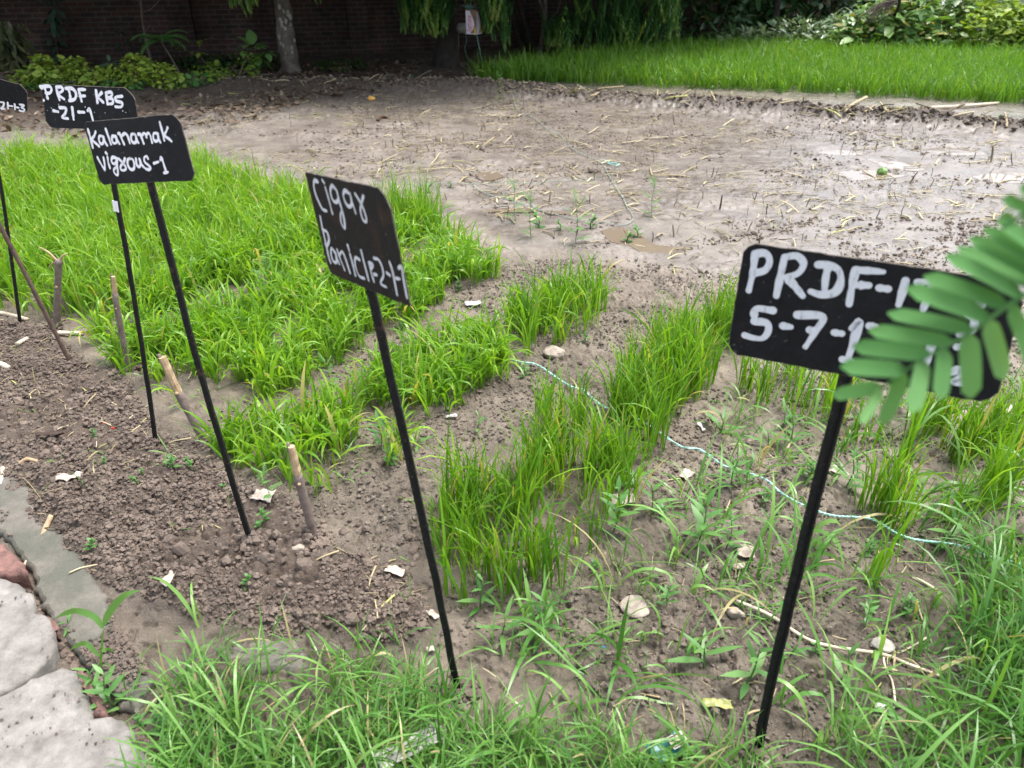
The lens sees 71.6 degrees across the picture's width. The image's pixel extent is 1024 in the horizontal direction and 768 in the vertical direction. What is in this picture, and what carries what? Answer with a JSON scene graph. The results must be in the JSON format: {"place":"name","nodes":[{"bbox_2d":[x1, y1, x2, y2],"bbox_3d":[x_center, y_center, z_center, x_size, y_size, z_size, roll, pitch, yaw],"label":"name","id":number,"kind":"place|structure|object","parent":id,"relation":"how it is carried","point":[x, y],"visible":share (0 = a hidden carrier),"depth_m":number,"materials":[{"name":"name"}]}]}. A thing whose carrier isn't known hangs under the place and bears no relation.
{"place":"outdoors","nodes":[
{"label":"outdoors","id":0,"kind":"place"},
{"bbox_2d":[0,579,60,695],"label":"paving stone","id":1,"kind":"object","parent":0,"point":[27,632],"depth_m":1.85,"materials":[{"name":"stone"}]},
{"bbox_2d":[0,668,155,767],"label":"paving stone","id":2,"kind":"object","parent":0,"point":[63,747],"depth_m":1.64,"materials":[{"name":"stone"}]},
{"bbox_2d":[88,577,797,767],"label":"weed grass","id":3,"kind":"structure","parent":0,"point":[235,722],"depth_m":1.65,"materials":[{"name":"plant"}]},
{"bbox_2d":[0,0,1023,767],"bbox_3d":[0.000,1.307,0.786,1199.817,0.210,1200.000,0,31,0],"label":"ground","id":4,"kind":"structure","parent":0,"point":[140,620],"depth_m":2.90,"materials":[{"name":"soil"}]},
{"bbox_2d":[0,79,27,322],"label":"lettered sign","id":5,"kind":"object","parent":4,"relation":"on","point":[14,96],"visible":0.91,"depth_m":3.02,"materials":[{"name":"black paint"}]},
{"bbox_2d":[0,543,33,589],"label":"loose brick","id":6,"kind":"object","parent":4,"relation":"on","point":[13,568],"visible":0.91,"depth_m":2.07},
{"bbox_2d":[0,20,40,73],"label":"drooping shrub","id":7,"kind":"object","parent":4,"relation":"on","point":[14,52],"visible":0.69,"depth_m":10.47,"materials":[{"name":"green plant"}]},
{"bbox_2d":[0,221,71,361],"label":"wooden stake","id":8,"kind":"object","parent":4,"relation":"on","point":[34,291],"visible":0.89,"depth_m":3.01,"materials":[{"name":"wood"}]},
{"bbox_2d":[39,247,67,325],"bbox_3d":[-2.230,-0.459,3.494,0.192,0.441,0.044,0,31,0],"label":"wooden stake","id":9,"kind":"object","parent":4,"relation":"on","point":[58,263],"visible":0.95,"depth_m":3.47,"materials":[{"name":"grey wood"}]},
{"bbox_2d":[5,54,114,90],"bbox_3d":[-6.334,-4.347,9.953,1.634,0.513,0.616,6,32,10],"label":"lime shrub","id":10,"kind":"object","parent":4,"relation":"on","point":[44,65],"visible":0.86,"depth_m":9.88,"materials":[{"name":"green plant"}]},
{"bbox_2d":[54,471,82,481],"bbox_3d":[-1.527,0.317,2.443,0.078,0.030,0.059,-10,32,-16],"label":"paper scrap","id":11,"kind":"object","parent":4,"relation":"on","point":[62,477],"visible":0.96,"depth_m":2.44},
{"bbox_2d":[0,472,156,714],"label":"kerb","id":12,"kind":"structure","parent":4,"relation":"on","point":[51,564],"depth_m":2.08,"materials":[{"name":"concrete"}]},
{"bbox_2d":[77,671,107,718],"bbox_3d":[-1.029,0.785,1.756,0.034,0.088,0.179,-24,38,-34],"label":"loose brick","id":13,"kind":"object","parent":4,"relation":"on","point":[98,701],"visible":0.63,"depth_m":1.71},
{"bbox_2d":[72,662,113,709],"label":"weed","id":14,"kind":"object","parent":4,"relation":"on","point":[87,679],"visible":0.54,"depth_m":1.75,"materials":[{"name":"green plant"}]},
{"bbox_2d":[55,590,139,668],"bbox_3d":[-1.019,0.678,1.802,0.250,0.414,0.038,1,31,2],"label":"broad grass plant","id":15,"kind":"object","parent":4,"relation":"on","point":[113,606],"visible":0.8,"depth_m":1.73,"materials":[{"name":"plant"}]},
{"bbox_2d":[39,84,156,438],"bbox_3d":[-1.235,-0.298,2.359,0.344,1.288,0.059,7,32,12],"label":"lettered sign","id":16,"kind":"object","parent":4,"relation":"on","point":[73,106],"visible":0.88,"depth_m":2.08,"materials":[{"name":"black paint"}]},
{"bbox_2d":[80,664,130,712],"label":"weed","id":17,"kind":"object","parent":4,"relation":"on","point":[103,692],"visible":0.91,"depth_m":1.72,"materials":[{"name":"green plant"}]},
{"bbox_2d":[23,72,216,89],"bbox_3d":[-5.461,-4.217,9.957,2.812,0.257,0.772,-4,31,-7],"label":"ground shrub","id":18,"kind":"object","parent":4,"relation":"on","point":[193,82],"visible":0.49,"depth_m":9.86,"materials":[{"name":"green plant"}]},
{"bbox_2d":[110,274,131,368],"bbox_3d":[-1.695,-0.242,3.078,0.079,0.495,0.033,0,31,0],"label":"wooden stake","id":19,"kind":"object","parent":4,"relation":"on","point":[118,316],"visible":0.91,"depth_m":3.05,"materials":[{"name":"brown wood"}]},
{"bbox_2d":[99,52,189,90],"bbox_3d":[-5.135,-4.334,9.897,1.253,0.517,0.668,0,31,0],"label":"lime shrub","id":20,"kind":"object","parent":4,"relation":"on","point":[154,76],"visible":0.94,"depth_m":9.84,"materials":[{"name":"green plant"}]},
{"bbox_2d":[140,0,158,63],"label":"sapling","id":21,"kind":"object","parent":4,"relation":"on","point":[143,29],"visible":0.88,"depth_m":11.68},
{"bbox_2d":[144,709,169,732],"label":"weed","id":22,"kind":"object","parent":4,"relation":"on","point":[159,723],"visible":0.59,"depth_m":1.66,"materials":[{"name":"green plant"}]},
{"bbox_2d":[131,30,189,72],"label":"fern plant","id":23,"kind":"object","parent":4,"relation":"on","point":[164,38],"visible":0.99,"depth_m":10.36,"materials":[{"name":"green plant"}]},
{"bbox_2d":[0,121,331,319],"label":"rice seedlings","id":24,"kind":"object","parent":4,"relation":"on","point":[74,217],"visible":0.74,"depth_m":4.50,"materials":[{"name":"green plant"}]},
{"bbox_2d":[85,114,250,535],"bbox_3d":[-0.849,-0.044,1.907,0.346,1.310,0.035,15,34,23],"label":"lettered sign","id":25,"kind":"object","parent":4,"relation":"on","point":[149,151],"visible":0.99,"depth_m":1.64,"materials":[{"name":"metal"}]},
{"bbox_2d":[157,353,206,440],"bbox_3d":[-1.210,0.075,2.624,0.110,0.412,0.043,0,31,0],"label":"wooden stake","id":26,"kind":"object","parent":4,"relation":"on","point":[179,394],"visible":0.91,"depth_m":2.59,"materials":[{"name":"brown wood"}]},
{"bbox_2d":[188,51,261,81],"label":"ground shrub","id":27,"kind":"object","parent":4,"relation":"on","point":[212,73],"visible":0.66,"depth_m":10.58,"materials":[{"name":"green plant"}]},
{"bbox_2d":[151,51,300,71],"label":"ground shrub","id":28,"kind":"object","parent":4,"relation":"on","point":[194,61],"visible":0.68,"depth_m":11.62,"materials":[{"name":"green plant"}]},
{"bbox_2d":[229,29,281,72],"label":"broad leaf plant","id":29,"kind":"object","parent":4,"relation":"on","point":[250,38],"visible":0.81,"depth_m":11.01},
{"bbox_2d":[218,639,307,676],"bbox_3d":[-0.656,0.733,1.878,0.262,0.063,0.119,0,31,0],"label":"stone lump","id":30,"kind":"object","parent":4,"relation":"on","point":[274,661],"visible":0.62,"depth_m":1.86,"materials":[{"name":"stone"}]},
{"bbox_2d":[250,488,275,502],"bbox_3d":[-0.832,0.371,2.374,0.072,0.016,0.063,0,31,0],"label":"paper scrap","id":31,"kind":"object","parent":4,"relation":"on","point":[259,494],"visible":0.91,"depth_m":2.37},
{"bbox_2d":[251,462,282,502],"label":"weed","id":32,"kind":"object","parent":4,"relation":"on","point":[269,495],"visible":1,"depth_m":2.33,"materials":[{"name":"green plant"}]},
{"bbox_2d":[229,0,321,73],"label":"shade tree","id":33,"kind":"object","parent":4,"relation":"on","point":[288,56],"visible":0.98,"depth_m":11.16,"materials":[{"name":"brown plant"}]},
{"bbox_2d":[55,156,530,408],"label":"rice seedlings","id":34,"kind":"object","parent":4,"relation":"on","point":[417,218],"visible":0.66,"depth_m":3.54,"materials":[{"name":"green plant"}]},
{"bbox_2d":[0,53,587,137],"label":"leaf litter","id":35,"kind":"object","parent":4,"relation":"on","point":[285,99],"visible":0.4,"depth_m":9.37,"materials":[{"name":"plant"}]},
{"bbox_2d":[286,442,318,538],"bbox_3d":[-0.632,0.336,2.152,0.050,0.373,0.035,0,31,0],"label":"wooden stake","id":36,"kind":"object","parent":4,"relation":"on","point":[304,500],"visible":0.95,"depth_m":2.13,"materials":[{"name":"brown wood"}]},
{"bbox_2d":[316,58,371,71],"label":"ground shrub","id":37,"kind":"object","parent":4,"relation":"on","point":[322,63],"visible":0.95,"depth_m":11.65,"materials":[{"name":"green plant"}]},
{"bbox_2d":[175,293,537,496],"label":"rice seedlings","id":38,"kind":"object","parent":4,"relation":"on","point":[421,361],"visible":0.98,"depth_m":2.83,"materials":[{"name":"green plant"}]},
{"bbox_2d":[365,409,395,449],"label":"weed","id":39,"kind":"object","parent":4,"relation":"on","point":[377,432],"visible":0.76,"depth_m":2.65,"materials":[{"name":"green plant"}]},
{"bbox_2d":[305,172,459,688],"bbox_3d":[-0.224,0.223,1.518,0.114,1.355,0.324,-22,37,-32],"label":"lettered sign","id":40,"kind":"object","parent":4,"relation":"on","point":[358,233],"visible":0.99,"depth_m":1.23,"materials":[{"name":"metal"}]},
{"bbox_2d":[384,565,404,576],"bbox_3d":[-0.348,0.552,2.106,0.058,0.022,0.036,5,31,9],"label":"paper scrap","id":41,"kind":"object","parent":4,"relation":"on","point":[396,570],"visible":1,"depth_m":2.11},
{"bbox_2d":[374,721,443,767],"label":"plastic wrapper","id":42,"kind":"object","parent":4,"relation":"on","point":[394,755],"visible":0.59,"depth_m":1.64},
{"bbox_2d":[0,0,904,64],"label":"brick wall","id":43,"kind":"structure","parent":4,"relation":"on","point":[327,27],"depth_m":12.91,"materials":[{"name":"brick"}]},
{"bbox_2d":[38,0,76,64],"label":"climbing plant","id":44,"kind":"object","parent":43,"relation":"attached to","point":[55,26],"visible":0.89,"depth_m":11.78,"materials":[{"name":"green plant"}]},
{"bbox_2d":[396,0,514,67],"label":"shade tree","id":45,"kind":"object","parent":4,"relation":"on","point":[436,19],"visible":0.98,"depth_m":11.28,"materials":[{"name":"green plant"}]},
{"bbox_3d":[-0.636,-6.282,11.030,0.050,0.838,0.021,0,31,0],"label":"cord","id":46,"kind":"object","parent":45,"relation":"hanging from","visible":0},
{"bbox_2d":[459,3,481,34],"bbox_3d":[-0.690,-5.830,11.324,0.344,0.439,0.211,12,33,19],"label":"hanging tin","id":47,"kind":"object","parent":46,"relation":"hanging from","point":[473,21],"visible":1,"depth_m":11.26,"materials":[{"name":"white metal"}]},
{"bbox_2d":[456,569,496,617],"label":"weed","id":48,"kind":"object","parent":4,"relation":"on","point":[484,597],"visible":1,"depth_m":2.00,"materials":[{"name":"green plant"}]},
{"bbox_2d":[476,172,502,180],"bbox_3d":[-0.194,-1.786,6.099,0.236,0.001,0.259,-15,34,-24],"label":"stone","id":49,"kind":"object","parent":4,"relation":"on","point":[488,176],"depth_m":6.11,"materials":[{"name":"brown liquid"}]},
{"bbox_2d":[476,594,531,655],"bbox_3d":[-0.010,0.649,1.926,0.101,0.114,0.159,24,39,34],"label":"weed","id":50,"kind":"object","parent":4,"relation":"on","point":[515,622],"visible":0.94,"depth_m":1.92,"materials":[{"name":"green plant"}]},
{"bbox_2d":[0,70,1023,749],"bbox_3d":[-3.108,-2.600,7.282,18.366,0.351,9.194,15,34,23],"label":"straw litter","id":51,"kind":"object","parent":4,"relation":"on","point":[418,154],"visible":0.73,"depth_m":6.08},
{"bbox_2d":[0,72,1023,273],"bbox_3d":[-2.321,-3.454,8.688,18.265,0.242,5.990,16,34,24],"label":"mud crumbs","id":52,"kind":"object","parent":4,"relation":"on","point":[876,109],"visible":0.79,"depth_m":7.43,"materials":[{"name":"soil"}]},
{"bbox_2d":[505,0,525,53],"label":"leaning pole","id":53,"kind":"object","parent":4,"relation":"on","point":[517,33],"visible":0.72,"depth_m":13.53,"materials":[{"name":"brown wood"}]},
{"bbox_2d":[511,0,529,51],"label":"leaning pole","id":54,"kind":"object","parent":4,"relation":"on","point":[524,40],"visible":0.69,"depth_m":13.87,"materials":[{"name":"brown wood"}]},
{"bbox_2d":[515,0,535,54],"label":"leaning pole","id":55,"kind":"object","parent":4,"relation":"on","point":[525,25],"visible":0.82,"depth_m":13.33,"materials":[{"name":"brown wood"}]},
{"bbox_2d":[515,591,563,653],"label":"weed","id":56,"kind":"object","parent":4,"relation":"on","point":[527,631],"visible":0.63,"depth_m":1.91,"materials":[{"name":"green plant"}]},
{"bbox_2d":[537,0,560,54],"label":"young tree","id":57,"kind":"object","parent":4,"relation":"on","point":[543,8],"visible":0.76,"depth_m":13.37,"materials":[{"name":"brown plant"}]},
{"bbox_2d":[543,345,564,358],"bbox_3d":[0.194,-0.145,3.278,0.104,0.058,0.082,0,31,0],"label":"stone chip","id":58,"kind":"object","parent":4,"relation":"on","point":[555,351],"visible":0.97,"depth_m":3.25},
{"bbox_2d":[475,96,632,224],"bbox_3d":[0.268,-2.639,7.443,1.206,0.077,5.872,0,31,0],"label":"plastic twine","id":59,"kind":"object","parent":4,"relation":"on","point":[560,215],"visible":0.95,"depth_m":5.39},
{"bbox_2d":[491,244,624,357],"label":"rice seedlings","id":60,"kind":"object","parent":4,"relation":"on","point":[555,299],"visible":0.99,"depth_m":3.50,"materials":[{"name":"green plant"}]},
{"bbox_2d":[399,260,741,609],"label":"rice seedlings","id":61,"kind":"object","parent":4,"relation":"on","point":[680,345],"visible":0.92,"depth_m":2.40,"materials":[{"name":"green plant"}]},
{"bbox_2d":[562,188,589,241],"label":"weed","id":62,"kind":"object","parent":4,"relation":"on","point":[579,228],"visible":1,"depth_m":4.57,"materials":[{"name":"green plant"}]},
{"bbox_2d":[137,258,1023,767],"bbox_3d":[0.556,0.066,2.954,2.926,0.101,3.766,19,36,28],"label":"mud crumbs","id":63,"kind":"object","parent":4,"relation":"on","point":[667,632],"visible":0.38,"depth_m":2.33,"materials":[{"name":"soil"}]},
{"bbox_2d":[540,0,686,52],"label":"shade tree","id":64,"kind":"object","parent":4,"relation":"on","point":[623,22],"visible":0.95,"depth_m":12.74,"materials":[{"name":"green plant"}]},
{"bbox_2d":[600,475,639,532],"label":"weed","id":65,"kind":"object","parent":4,"relation":"on","point":[621,499],"visible":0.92,"depth_m":2.21,"materials":[{"name":"green plant"}]},
{"bbox_2d":[620,595,648,618],"bbox_3d":[0.345,0.627,1.999,0.082,0.030,0.082,0,31,0],"label":"stone chip","id":66,"kind":"object","parent":4,"relation":"on","point":[635,605],"visible":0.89,"depth_m":1.99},
{"bbox_2d":[601,227,678,252],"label":"puddle water","id":67,"kind":"structure","parent":4,"relation":"on","point":[616,235],"depth_m":4.69,"materials":[{"name":"brown liquid"}]},
{"bbox_2d":[633,477,679,515],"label":"weed","id":68,"kind":"object","parent":4,"relation":"on","point":[660,501],"visible":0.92,"depth_m":2.31,"materials":[{"name":"green plant"}]},
{"bbox_2d":[646,730,688,761],"bbox_3d":[0.360,0.830,1.630,0.097,0.031,0.057,-13,33,-21],"label":"teal sachet","id":69,"kind":"object","parent":4,"relation":"on","point":[675,748],"visible":0.34,"depth_m":1.63,"materials":[{"name":"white plastic"}]},
{"bbox_2d":[655,576,680,605],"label":"weed","id":70,"kind":"object","parent":4,"relation":"on","point":[667,593],"visible":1,"depth_m":1.99,"materials":[{"name":"green plant"}]},
{"bbox_2d":[680,487,723,555],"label":"weed","id":71,"kind":"object","parent":4,"relation":"on","point":[701,525],"visible":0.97,"depth_m":2.18,"materials":[{"name":"green plant"}]},
{"bbox_2d":[662,629,742,668],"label":"weed","id":72,"kind":"object","parent":4,"relation":"on","point":[685,659],"visible":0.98,"depth_m":1.85,"materials":[{"name":"green plant"}]},
{"bbox_2d":[667,0,764,45],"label":"thicket shrub","id":73,"kind":"object","parent":4,"relation":"on","point":[706,8],"visible":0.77,"depth_m":14.12,"materials":[{"name":"green plant"}]},
{"bbox_2d":[702,698,732,708],"bbox_3d":[0.504,0.784,1.744,0.077,0.015,0.026,3,31,5],"label":"wrapper","id":74,"kind":"object","parent":4,"relation":"on","point":[724,703],"visible":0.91,"depth_m":1.74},
{"bbox_2d":[701,403,745,432],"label":"weed","id":75,"kind":"object","parent":4,"relation":"on","point":[713,418],"visible":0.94,"depth_m":2.76,"materials":[{"name":"green plant"}]},
{"bbox_2d":[716,506,746,548],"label":"weed","id":76,"kind":"object","parent":4,"relation":"on","point":[731,523],"visible":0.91,"depth_m":2.20,"materials":[{"name":"green plant"}]},
{"bbox_2d":[715,447,750,490],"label":"weed","id":77,"kind":"object","parent":4,"relation":"on","point":[733,473],"visible":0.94,"depth_m":2.40,"materials":[{"name":"green plant"}]},
{"bbox_2d":[720,0,758,41],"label":"leaf plant","id":78,"kind":"object","parent":4,"relation":"on","point":[731,19],"visible":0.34,"depth_m":14.26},
{"bbox_2d":[460,326,1019,564],"bbox_3d":[0.613,0.175,2.708,2.501,0.010,0.213,24,38,34],"label":"plastic twine","id":79,"kind":"object","parent":4,"relation":"on","point":[799,503],"visible":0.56,"depth_m":2.40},
{"bbox_2d":[464,31,1023,104],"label":"rice seedlings","id":80,"kind":"object","parent":4,"relation":"on","point":[981,74],"visible":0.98,"depth_m":10.52,"materials":[{"name":"plant"}]},
{"bbox_2d":[736,544,754,557],"bbox_3d":[0.727,0.525,2.210,0.058,0.024,0.052,8,32,13],"label":"stone","id":81,"kind":"object","parent":4,"relation":"on","point":[745,551],"visible":0.76,"depth_m":2.21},
{"bbox_2d":[720,630,779,699],"bbox_3d":[0.591,0.706,1.773,0.164,0.181,0.111,-5,31,-9],"label":"weed","id":82,"kind":"object","parent":4,"relation":"on","point":[754,670],"visible":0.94,"depth_m":1.77,"materials":[{"name":"green plant"}]},
{"bbox_2d":[769,0,781,42],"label":"shade tree","id":83,"kind":"object","parent":4,"relation":"on","point":[776,7],"visible":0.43,"depth_m":14.44,"materials":[{"name":"brown plant"}]},
{"bbox_2d":[706,3,880,45],"bbox_3d":[5.723,-6.959,13.943,3.846,0.916,1.084,0,31,0],"label":"pale shrub","id":84,"kind":"object","parent":4,"relation":"on","point":[761,30],"visible":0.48,"depth_m":13.91,"materials":[{"name":"green plant"}]},
{"bbox_2d":[771,408,816,442],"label":"weed","id":85,"kind":"object","parent":4,"relation":"on","point":[792,427],"visible":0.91,"depth_m":2.68,"materials":[{"name":"green plant"}]},
{"bbox_2d":[700,0,888,39],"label":"thicket shrub","id":86,"kind":"object","parent":4,"relation":"on","point":[806,9],"visible":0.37,"depth_m":14.65,"materials":[{"name":"green plant"}]},
{"bbox_2d":[784,631,811,658],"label":"weed","id":87,"kind":"object","parent":4,"relation":"on","point":[799,650],"visible":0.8,"depth_m":1.85,"materials":[{"name":"green plant"}]},
{"bbox_2d":[736,599,941,705],"bbox_3d":[0.860,0.717,1.874,0.514,0.041,0.261,6,32,10],"label":"bare twig","id":88,"kind":"object","parent":4,"relation":"on","point":[768,614],"visible":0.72,"depth_m":1.88,"materials":[{"name":"wood"}]},
{"bbox_2d":[819,150,865,154],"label":"puddle water","id":89,"kind":"structure","parent":4,"relation":"on","point":[839,152],"depth_m":6.82,"materials":[{"name":"white liquid"}]},
{"bbox_2d":[829,642,866,696],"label":"weed","id":90,"kind":"object","parent":4,"relation":"on","point":[838,665],"visible":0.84,"depth_m":1.76,"materials":[{"name":"green plant"}]},
{"bbox_2d":[831,448,867,488],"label":"weed","id":91,"kind":"object","parent":4,"relation":"on","point":[841,472],"visible":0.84,"depth_m":2.46,"materials":[{"name":"green plant"}]},
{"bbox_2d":[714,330,1023,592],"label":"rice seedlings","id":92,"kind":"object","parent":4,"relation":"on","point":[896,484],"visible":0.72,"depth_m":2.49,"materials":[{"name":"green plant"}]},
{"bbox_2d":[837,169,903,179],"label":"puddle water","id":93,"kind":"structure","parent":4,"relation":"on","point":[855,175],"depth_m":6.11,"materials":[{"name":"white liquid"}]},
{"bbox_2d":[859,598,884,627],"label":"weed","id":94,"kind":"object","parent":4,"relation":"on","point":[868,610],"visible":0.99,"depth_m":1.94,"materials":[{"name":"green plant"}]},
{"bbox_2d":[729,243,1023,747],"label":"lettered sign","id":95,"kind":"object","parent":4,"relation":"on","point":[819,311],"visible":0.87,"depth_m":1.13,"materials":[{"name":"black paint"}]},
{"bbox_2d":[739,448,1023,767],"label":"weed grass","id":96,"kind":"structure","parent":4,"relation":"on","point":[1014,644],"depth_m":1.72,"materials":[{"name":"plant"}]},
{"bbox_2d":[871,637,895,652],"bbox_3d":[0.992,0.698,1.899,0.060,0.025,0.049,0,31,0],"label":"stone chip","id":97,"kind":"object","parent":4,"relation":"on","point":[889,646],"visible":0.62,"depth_m":1.89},
{"bbox_2d":[877,161,924,170],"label":"puddle water","id":98,"kind":"structure","parent":4,"relation":"on","point":[893,164],"depth_m":6.37,"materials":[{"name":"white liquid"}]},
{"bbox_2d":[825,0,987,49],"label":"creeper shrub","id":99,"kind":"object","parent":4,"relation":"on","point":[925,22],"visible":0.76,"depth_m":13.04,"materials":[{"name":"green plant"}]},
{"bbox_2d":[854,0,900,22],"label":"dry branch bunch","id":100,"kind":"object","parent":99,"relation":"hanging from","point":[885,4],"visible":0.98,"depth_m":12.79,"materials":[{"name":"brown plant"}]},
{"bbox_2d":[900,592,919,616],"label":"weed","id":101,"kind":"object","parent":4,"relation":"on","point":[907,606],"visible":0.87,"depth_m":2.00,"materials":[{"name":"green plant"}]},
{"bbox_2d":[832,184,1023,424],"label":"leafy sapling","id":102,"kind":"object","parent":4,"relation":"on","point":[996,260],"visible":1,"depth_m":0.56,"materials":[{"name":"plant"}]},
{"bbox_2d":[928,497,977,548],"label":"weed","id":103,"kind":"object","parent":4,"relation":"on","point":[955,528],"visible":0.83,"depth_m":2.21,"materials":[{"name":"green plant"}]},
{"bbox_2d":[921,147,987,154],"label":"puddle water","id":104,"kind":"structure","parent":4,"relation":"on","point":[956,151],"depth_m":6.86,"materials":[{"name":"white liquid"}]},
{"bbox_2d":[931,102,999,108],"bbox_3d":[5.614,-3.458,8.822,1.172,0.047,0.087,-9,32,-15],"label":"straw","id":105,"kind":"object","parent":4,"relation":"on","point":[966,105],"visible":0.73,"depth_m":8.80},
{"bbox_2d":[942,0,1023,49],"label":"creeper shrub","id":106,"kind":"object","parent":4,"relation":"on","point":[996,23],"visible":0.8,"depth_m":12.79,"materials":[{"name":"green plant"}]},
{"bbox_2d":[973,173,1023,182],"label":"puddle water","id":107,"kind":"structure","parent":4,"relation":"on","point":[997,177],"depth_m":6.05,"materials":[{"name":"liquid"}]},
{"bbox_2d":[11,204,1023,767],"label":"weed grass","id":108,"kind":"structure","parent":0,"point":[727,568],"depth_m":2.07,"materials":[{"name":"plant"}]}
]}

